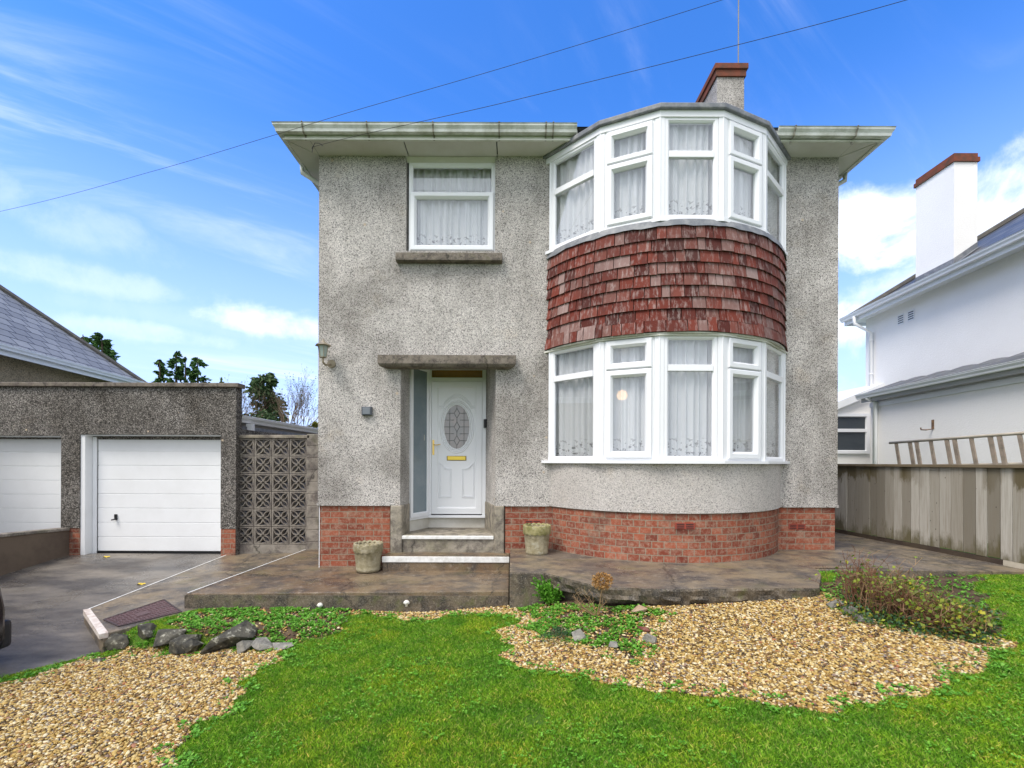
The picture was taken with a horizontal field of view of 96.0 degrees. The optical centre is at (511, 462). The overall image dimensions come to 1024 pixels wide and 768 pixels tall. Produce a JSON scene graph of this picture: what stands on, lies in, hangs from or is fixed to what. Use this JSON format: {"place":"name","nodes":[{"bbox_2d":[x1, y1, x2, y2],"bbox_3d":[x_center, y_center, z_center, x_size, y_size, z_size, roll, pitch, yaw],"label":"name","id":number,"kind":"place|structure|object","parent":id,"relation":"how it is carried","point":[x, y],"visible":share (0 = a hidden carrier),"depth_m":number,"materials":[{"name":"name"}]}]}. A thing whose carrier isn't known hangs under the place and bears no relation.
{"place":"outdoors","nodes":[
{"label":"outdoors","id":0,"kind":"place"},
{"bbox_2d":[0,553,221,677],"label":"driveway","id":1,"kind":"structure","parent":0,"point":[47,603],"depth_m":5.93,"materials":[{"name":"concrete"}]},
{"bbox_2d":[0,588,10,648],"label":"parked car","id":2,"kind":"object","parent":1,"relation":"on","point":[5,632],"visible":1,"depth_m":4.18,"materials":[{"name":"paint"}]},
{"bbox_2d":[84,553,293,652],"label":"side path","id":3,"kind":"structure","parent":0,"point":[174,590],"depth_m":5.89,"materials":[{"name":"concrete"}]},
{"bbox_2d":[83,609,107,638],"bbox_3d":[-4.329,1.662,4.782,1.061,0.063,0.067,0,0,41],"label":"painted kerb edge","id":4,"kind":"object","parent":3,"relation":"on","point":[96,625],"visible":1,"depth_m":4.69,"materials":[{"name":"paint"}]},
{"bbox_2d":[103,599,181,626],"bbox_3d":[-4.017,1.637,4.979,0.666,0.060,0.588,0,0,40],"label":"drain cover","id":5,"kind":"object","parent":3,"relation":"on","point":[159,609],"visible":1,"depth_m":4.94,"materials":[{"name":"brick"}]},
{"bbox_2d":[89,555,224,608],"bbox_3d":[-4.721,1.582,6.370,0.018,0.105,2.500,0,0,0],"label":"painted edge line","id":6,"kind":"object","parent":3,"relation":"on","point":[153,583],"visible":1,"depth_m":6.00,"materials":[{"name":"white paint"}]},
{"bbox_2d":[186,549,508,604],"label":"terrace","id":7,"kind":"structure","parent":0,"point":[301,573],"depth_m":5.55,"materials":[{"name":"concrete"}]},
{"bbox_2d":[188,549,305,592],"bbox_3d":[-3.526,1.452,6.405,0.016,0.002,2.556,0,0,4],"label":"painted terrace line","id":8,"kind":"object","parent":7,"relation":"on","point":[242,572],"visible":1,"depth_m":6.05,"materials":[{"name":"white paint"}]},
{"bbox_2d":[184,595,507,612],"bbox_3d":[-1.837,1.706,5.119,3.590,0.455,0.022,0,0,0],"label":"terrace edge","id":9,"kind":"object","parent":7,"relation":"attached to","point":[396,603],"visible":0.36,"depth_m":5.11,"materials":[{"name":"concrete"}]},
{"bbox_2d":[353,540,382,572],"bbox_3d":[-1.902,1.245,6.100,0.381,0.376,0.381,0,0,0],"label":"plant pot","id":10,"kind":"object","parent":7,"relation":"on","point":[368,554],"visible":1,"depth_m":5.96,"materials":[{"name":"stone"}]},
{"bbox_2d":[382,527,509,570],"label":"front steps","id":11,"kind":"structure","parent":7,"relation":"on","point":[442,549],"depth_m":6.30,"materials":[{"name":"concrete"}]},
{"bbox_2d":[0,528,1023,767],"bbox_3d":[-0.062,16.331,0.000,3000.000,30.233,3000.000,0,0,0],"label":"ground","id":12,"kind":"structure","parent":0,"point":[944,581],"depth_m":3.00,"materials":[{"name":"green plant"}]},
{"bbox_2d":[0,528,69,575],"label":"wall","id":13,"kind":"structure","parent":12,"relation":"on","point":[19,550],"depth_m":6.99,"materials":[{"name":"grey concrete"}]},
{"bbox_2d":[0,285,147,382],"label":"neighbour bungalow","id":14,"kind":"object","parent":12,"relation":"on","point":[36,345],"visible":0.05,"depth_m":11.02,"materials":[{"name":"stone"}]},
{"bbox_2d":[0,0,720,211],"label":"overhead cable","id":15,"kind":"object","parent":14,"relation":"attached to","point":[393,99],"visible":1,"depth_m":5.39,"materials":[{"name":"rubber"}]},
{"bbox_2d":[81,334,92,343],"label":"conifer tree","id":16,"kind":"object","parent":12,"relation":"on","point":[87,339],"visible":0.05,"depth_m":26.02,"materials":[{"name":"green plant"}]},
{"bbox_2d":[89,332,120,360],"bbox_3d":[-23.183,-2.819,25.876,2.831,8.947,3.302,0,0,0],"label":"conifer tree","id":17,"kind":"object","parent":12,"relation":"on","point":[105,346],"visible":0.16,"depth_m":25.98,"materials":[{"name":"green plant"}]},
{"bbox_2d":[105,633,128,650],"bbox_3d":[-3.780,1.745,4.449,0.225,0.166,0.149,0,0,20],"label":"stone","id":18,"kind":"object","parent":12,"relation":"on","point":[113,641],"visible":0.86,"depth_m":4.41,"materials":[{"name":"grey stone"}]},
{"bbox_2d":[137,623,156,639],"bbox_3d":[-3.579,1.667,4.532,0.224,0.175,0.159,0,0,24],"label":"stone","id":19,"kind":"object","parent":12,"relation":"on","point":[145,631],"visible":0.82,"depth_m":4.47,"materials":[{"name":"grey stone"}]},
{"bbox_2d":[0,382,305,555],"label":"garage","id":20,"kind":"structure","parent":12,"relation":"on","point":[115,467],"depth_m":7.77,"materials":[{"name":"concrete"}]},
{"bbox_2d":[0,439,60,532],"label":"door","id":21,"kind":"structure","parent":20,"relation":"in","point":[30,469],"depth_m":7.77,"materials":[{"name":"white plastic"}]},
{"bbox_2d":[92,437,220,553],"bbox_3d":[-5.947,0.556,7.767,2.253,1.984,0.126,0,0,0],"label":"door","id":22,"kind":"structure","parent":20,"relation":"in","point":[149,496],"depth_m":7.77,"materials":[{"name":"white plastic"}]},
{"bbox_2d":[150,359,168,382],"bbox_3d":[-22.876,-2.542,29.920,2.441,8.395,2.076,0,0,44],"label":"conifer tree","id":23,"kind":"object","parent":12,"relation":"on","point":[163,369],"visible":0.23,"depth_m":30.04,"materials":[{"name":"green plant"}]},
{"bbox_2d":[153,629,186,647],"bbox_3d":[-3.357,1.727,4.449,0.326,0.201,0.195,0,0,9],"label":"stone","id":24,"kind":"object","parent":12,"relation":"on","point":[163,637],"visible":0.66,"depth_m":4.42,"materials":[{"name":"grey stone"}]},
{"bbox_2d":[163,351,187,382],"bbox_3d":[-21.660,-2.789,30.088,2.500,8.899,2.863,0,0,0],"label":"conifer tree","id":25,"kind":"object","parent":12,"relation":"on","point":[178,370],"visible":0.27,"depth_m":29.87,"materials":[{"name":"green plant"}]},
{"bbox_2d":[179,357,191,382],"bbox_3d":[-22.022,-2.707,30.720,2.320,8.732,2.064,0,0,41],"label":"conifer tree","id":26,"kind":"object","parent":12,"relation":"on","point":[184,359],"visible":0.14,"depth_m":30.84,"materials":[{"name":"green plant"}]},
{"bbox_2d":[169,634,201,653],"bbox_3d":[-3.115,1.722,4.372,0.272,0.172,0.230,-11,2,-20],"label":"stone","id":27,"kind":"object","parent":12,"relation":"on","point":[175,646],"visible":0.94,"depth_m":4.31,"materials":[{"name":"grey stone"}]},
{"bbox_2d":[182,638,203,653],"bbox_3d":[-2.991,1.722,4.306,0.172,0.137,0.122,13,-1,-20],"label":"stone","id":28,"kind":"object","parent":12,"relation":"on","point":[190,645],"visible":1,"depth_m":4.28,"materials":[{"name":"grey stone"}]},
{"bbox_2d":[186,357,210,382],"bbox_3d":[-20.303,-2.604,29.969,2.536,8.539,2.759,0,0,0],"label":"conifer tree","id":29,"kind":"object","parent":12,"relation":"on","point":[194,373],"visible":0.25,"depth_m":29.83,"materials":[{"name":"green plant"}]},
{"bbox_2d":[0,608,428,767],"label":"gravel","id":30,"kind":"structure","parent":12,"relation":"on","point":[58,703],"depth_m":3.35,"materials":[{"name":"beige gravel"}]},
{"bbox_2d":[92,658,105,661],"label":"stone","id":31,"kind":"object","parent":30,"relation":"on","point":[97,659],"visible":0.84,"depth_m":4.23,"materials":[{"name":"grey stone"}]},
{"bbox_2d":[200,620,257,653],"bbox_3d":[-2.674,1.683,4.359,0.482,0.198,0.244,-20,11,-27],"label":"stone","id":32,"kind":"object","parent":30,"relation":"on","point":[239,632],"visible":0.88,"depth_m":4.31,"materials":[{"name":"grey stone"}]},
{"bbox_2d":[237,640,253,653],"bbox_3d":[-2.440,1.688,4.248,0.169,0.124,0.143,-9,-4,-26],"label":"stone","id":33,"kind":"object","parent":30,"relation":"on","point":[243,646],"visible":0.84,"depth_m":4.20,"materials":[{"name":"white stone"}]},
{"bbox_2d":[273,642,292,649],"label":"stone","id":34,"kind":"object","parent":30,"relation":"on","point":[280,645],"visible":1,"depth_m":4.25,"materials":[{"name":"white stone"}]},
{"bbox_2d":[219,374,276,417],"bbox_3d":[-12.279,-1.162,21.131,3.364,5.710,2.784,0,0,-22],"label":"bare tree","id":35,"kind":"object","parent":12,"relation":"on","point":[246,408],"visible":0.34,"depth_m":21.11,"materials":[{"name":"brown plant"}]},
{"bbox_2d":[251,637,273,650],"bbox_3d":[-2.310,1.690,4.263,0.172,0.102,0.167,0,0,42],"label":"stone","id":36,"kind":"object","parent":12,"relation":"on","point":[260,644],"visible":0.84,"depth_m":4.23,"materials":[{"name":"white stone"}]},
{"bbox_2d":[242,372,295,423],"bbox_3d":[-11.955,-1.324,22.056,3.277,6.043,3.830,0,0,36],"label":"conifer tree","id":37,"kind":"object","parent":12,"relation":"on","point":[269,381],"visible":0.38,"depth_m":21.94,"materials":[{"name":"green plant"}]},
{"bbox_2d":[248,409,292,423],"bbox_3d":[-10.134,-0.251,19.228,3.200,3.905,2.948,0,0,0],"label":"twiggy bush","id":38,"kind":"object","parent":12,"relation":"on","point":[267,415],"visible":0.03,"depth_m":18.71,"materials":[{"name":"green plant"}]},
{"bbox_2d":[239,434,318,553],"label":"screen wall","id":39,"kind":"structure","parent":12,"relation":"on","point":[309,525],"depth_m":7.72,"materials":[{"name":"concrete"}]},
{"bbox_2d":[242,415,317,434],"bbox_3d":[-5.621,0.310,10.725,2.080,2.418,5.550,0,0,0],"label":"lean to","id":40,"kind":"object","parent":12,"relation":"on","point":[250,423],"visible":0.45,"depth_m":9.09,"materials":[{"name":"white plastic"}]},
{"bbox_2d":[243,364,317,426],"bbox_3d":[-9.465,-1.260,20.435,4.631,5.928,3.558,0,0,29],"label":"bare tree","id":41,"kind":"object","parent":12,"relation":"on","point":[296,405],"visible":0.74,"depth_m":19.94,"materials":[{"name":"brown plant"}]},
{"bbox_2d":[307,421,317,427],"bbox_3d":[-6.920,0.135,15.991,0.891,3.158,0.948,0,0,0],"label":"olive bush","id":42,"kind":"object","parent":12,"relation":"on","point":[314,424],"visible":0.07,"depth_m":15.98,"materials":[{"name":"green plant"}]},
{"bbox_2d":[0,588,1023,767],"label":"edge weeds","id":43,"kind":"object","parent":12,"relation":"on","point":[196,731],"visible":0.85,"depth_m":3.24,"materials":[{"name":"green plant"}]},
{"bbox_2d":[510,572,544,607],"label":"slab end block","id":44,"kind":"structure","parent":12,"relation":"on","point":[522,590],"depth_m":4.99,"materials":[{"name":"concrete"}]},
{"bbox_2d":[162,570,1002,653],"bbox_3d":[0.836,1.472,4.375,8.781,0.575,1.644,0,0,0],"label":"chickweed","id":45,"kind":"object","parent":12,"relation":"on","point":[231,612],"visible":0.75,"depth_m":4.57,"materials":[{"name":"green plant"}]},
{"bbox_2d":[271,63,895,575],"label":"house","id":46,"kind":"structure","parent":12,"relation":"on","point":[619,333],"depth_m":6.27,"materials":[{"name":"paint"}]},
{"bbox_2d":[315,339,335,367],"bbox_3d":[-2.533,-1.478,6.213,0.218,0.360,0.252,0,0,0],"label":"wall lantern","id":47,"kind":"object","parent":46,"relation":"attached to","point":[323,346],"depth_m":6.16,"materials":[{"name":"metal"}]},
{"bbox_2d":[361,407,372,415],"bbox_3d":[-1.987,-0.702,6.311,0.140,0.120,0.058,0,0,0],"label":"wall light","id":48,"kind":"object","parent":46,"relation":"attached to","point":[366,411],"visible":1,"depth_m":6.29,"materials":[{"name":"grey plastic"}]},
{"bbox_2d":[409,369,429,517],"bbox_3d":[-1.383,-0.318,6.895,0.060,2.254,0.460,0,0,27],"label":"side window","id":49,"kind":"structure","parent":46,"relation":"in","point":[419,463],"depth_m":6.89,"materials":[{"name":"grey glass"}]},
{"bbox_2d":[395,163,501,263],"bbox_3d":[-0.854,-3.439,6.393,1.449,1.419,0.306,0,0,0],"label":"window","id":50,"kind":"structure","parent":46,"relation":"in","point":[452,209],"depth_m":6.47,"materials":[{"name":"white plastic"}]},
{"bbox_2d":[431,381,481,513],"bbox_3d":[-0.849,-0.225,7.079,0.773,2.035,0.122,0,0,0],"label":"front door","id":51,"kind":"structure","parent":46,"relation":"in","point":[456,458],"depth_m":7.08,"materials":[{"name":"white plastic"}]},
{"bbox_2d":[483,419,486,427],"bbox_3d":[-0.408,-0.591,7.016,0.044,0.130,0.070,0,0,-14],"label":"doorbell","id":52,"kind":"object","parent":46,"relation":"attached to","point":[484,423],"visible":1,"depth_m":6.98,"materials":[{"name":"black plastic"}]},
{"bbox_2d":[548,336,785,460],"bbox_3d":[2.118,-0.766,5.953,3.234,1.492,1.013,0,0,0],"label":"bay window","id":53,"kind":"structure","parent":46,"relation":"in","point":[656,398],"depth_m":5.67,"materials":[{"name":"white plastic"}]},
{"bbox_2d":[549,116,785,249],"bbox_3d":[2.128,-3.489,5.953,3.234,1.205,1.013,0,0,0],"label":"bay window","id":54,"kind":"structure","parent":46,"relation":"in","point":[658,167],"depth_m":5.66,"materials":[{"name":"white plastic"}]},
{"bbox_3d":[-2.540,-4.102,6.015,0.169,0.120,0.059,0,0,0],"label":"cable hook","id":55,"kind":"object","parent":46,"relation":"attached to","visible":0},
{"bbox_2d":[313,0,905,146],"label":"overhead cable","id":56,"kind":"object","parent":55,"relation":"attached to","point":[622,73],"visible":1,"depth_m":5.18,"materials":[{"name":"rubber"}]},
{"bbox_2d":[572,572,612,615],"bbox_3d":[0.746,1.215,4.249,0.378,0.430,0.162,0,0,9],"label":"dried flower","id":57,"kind":"object","parent":12,"relation":"on","point":[596,583],"visible":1,"depth_m":4.23,"materials":[{"name":"brown plant"}]},
{"bbox_2d":[631,605,647,613],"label":"stone","id":58,"kind":"object","parent":12,"relation":"on","point":[639,608],"visible":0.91,"depth_m":4.25,"materials":[{"name":"beige stone"}]},
{"bbox_2d":[510,549,887,605],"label":"slab","id":59,"kind":"structure","parent":12,"relation":"on","point":[779,574],"depth_m":4.86,"materials":[{"name":"concrete"}]},
{"bbox_2d":[523,523,550,555],"bbox_3d":[0.327,1.008,6.060,0.367,0.386,0.367,0,0,0],"label":"plant pot","id":60,"kind":"object","parent":59,"relation":"on","point":[536,536],"visible":1,"depth_m":5.92,"materials":[{"name":"stone"}]},
{"bbox_2d":[426,591,1018,714],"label":"gravel","id":61,"kind":"structure","parent":12,"relation":"on","point":[911,667],"depth_m":3.50,"materials":[{"name":"beige gravel"}]},
{"bbox_2d":[530,574,563,605],"bbox_3d":[0.389,1.360,4.884,0.329,0.329,0.287,0,0,-38],"label":"leafy plant","id":62,"kind":"object","parent":61,"relation":"on","point":[547,595],"visible":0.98,"depth_m":4.87,"materials":[{"name":"green plant"}]},
{"bbox_2d":[539,625,572,645],"bbox_3d":[0.408,1.472,3.964,0.367,0.142,0.265,0,0,0],"label":"feathery plant","id":63,"kind":"object","parent":61,"relation":"on","point":[558,631],"visible":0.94,"depth_m":3.95,"materials":[{"name":"green plant"}]},
{"bbox_2d":[571,629,585,641],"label":"stone","id":64,"kind":"object","parent":61,"relation":"on","point":[578,634],"visible":0.85,"depth_m":3.89,"materials":[{"name":"white stone"}]},
{"bbox_2d":[609,641,617,647],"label":"stone","id":65,"kind":"object","parent":61,"relation":"on","point":[613,644],"visible":1,"depth_m":3.72,"materials":[{"name":"white stone"}]},
{"bbox_2d":[637,626,650,631],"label":"stone","id":66,"kind":"object","parent":61,"relation":"on","point":[644,629],"visible":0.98,"depth_m":3.91,"materials":[{"name":"stone"}]},
{"bbox_2d":[642,634,656,643],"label":"stone","id":67,"kind":"object","parent":61,"relation":"on","point":[650,638],"visible":0.91,"depth_m":3.73,"materials":[{"name":"white stone"}]},
{"bbox_2d":[826,599,843,607],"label":"stone","id":68,"kind":"object","parent":61,"relation":"on","point":[831,604],"visible":0.66,"depth_m":4.16,"materials":[{"name":"grey stone"}]},
{"bbox_2d":[840,606,857,614],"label":"stone","id":69,"kind":"object","parent":61,"relation":"on","point":[847,610],"visible":0.51,"depth_m":4.03,"materials":[{"name":"grey stone"}]},
{"bbox_2d":[854,614,873,623],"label":"stone","id":70,"kind":"object","parent":61,"relation":"on","point":[860,617],"visible":0.58,"depth_m":3.90,"materials":[{"name":"grey stone"}]},
{"bbox_2d":[838,383,883,463],"bbox_3d":[7.452,-0.265,12.840,3.502,3.467,3.120,0,0,0],"label":"extension","id":71,"kind":"object","parent":12,"relation":"on","point":[854,425],"visible":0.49,"depth_m":11.39,"materials":[{"name":"white paint"}]},
{"bbox_2d":[838,413,869,453],"bbox_3d":[8.322,-0.709,11.385,0.988,0.988,0.070,0,0,0],"label":"window","id":72,"kind":"structure","parent":71,"relation":"in","point":[853,428],"depth_m":11.39,"materials":[{"name":"white plastic"}]},
{"bbox_2d":[804,547,1014,645],"bbox_3d":[3.378,1.087,4.003,1.386,0.612,0.961,0,0,36],"label":"shrub","id":73,"kind":"object","parent":12,"relation":"on","point":[947,616],"visible":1,"depth_m":3.83,"materials":[{"name":"green plant"}]},
{"bbox_2d":[835,464,1023,568],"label":"fence","id":74,"kind":"object","parent":12,"relation":"on","point":[977,510],"visible":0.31,"depth_m":6.25,"materials":[{"name":"grey wood"}]},
{"bbox_2d":[839,153,1023,385],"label":"neighbour house","id":75,"kind":"structure","parent":12,"relation":"on","point":[955,300],"depth_m":9.54,"materials":[{"name":"paint"}]},
{"bbox_2d":[855,352,1023,463],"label":"neighbour lean to","id":76,"kind":"object","parent":12,"relation":"on","point":[985,397],"visible":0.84,"depth_m":8.35,"materials":[{"name":"paint"}]},
{"bbox_2d":[920,420,933,430],"bbox_3d":[7.917,-0.710,8.794,0.227,0.206,0.051,0,0,5],"label":"wall hook","id":77,"kind":"object","parent":76,"relation":"attached to","point":[932,424],"depth_m":8.79,"materials":[{"name":"metal"}]},
{"bbox_2d":[889,431,1023,464],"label":"ladder","id":78,"kind":"object","parent":76,"relation":"attached to","point":[973,448],"visible":0.73,"depth_m":6.66,"materials":[{"name":"brown wood"}]},
{"bbox_2d":[0,0,1023,425],"label":"sky","id":79,"kind":"structure","parent":0,"point":[213,258],"materials":[{"name":"blue"}]},
{"bbox_2d":[738,0,738,62],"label":"aerial","id":80,"kind":"object","parent":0,"point":[738,31],"visible":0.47,"depth_m":7.79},
{"bbox_2d":[815,532,1023,577],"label":"path","id":81,"kind":"structure","parent":0,"point":[936,564],"depth_m":5.72,"materials":[{"name":"concrete"}]}
]}

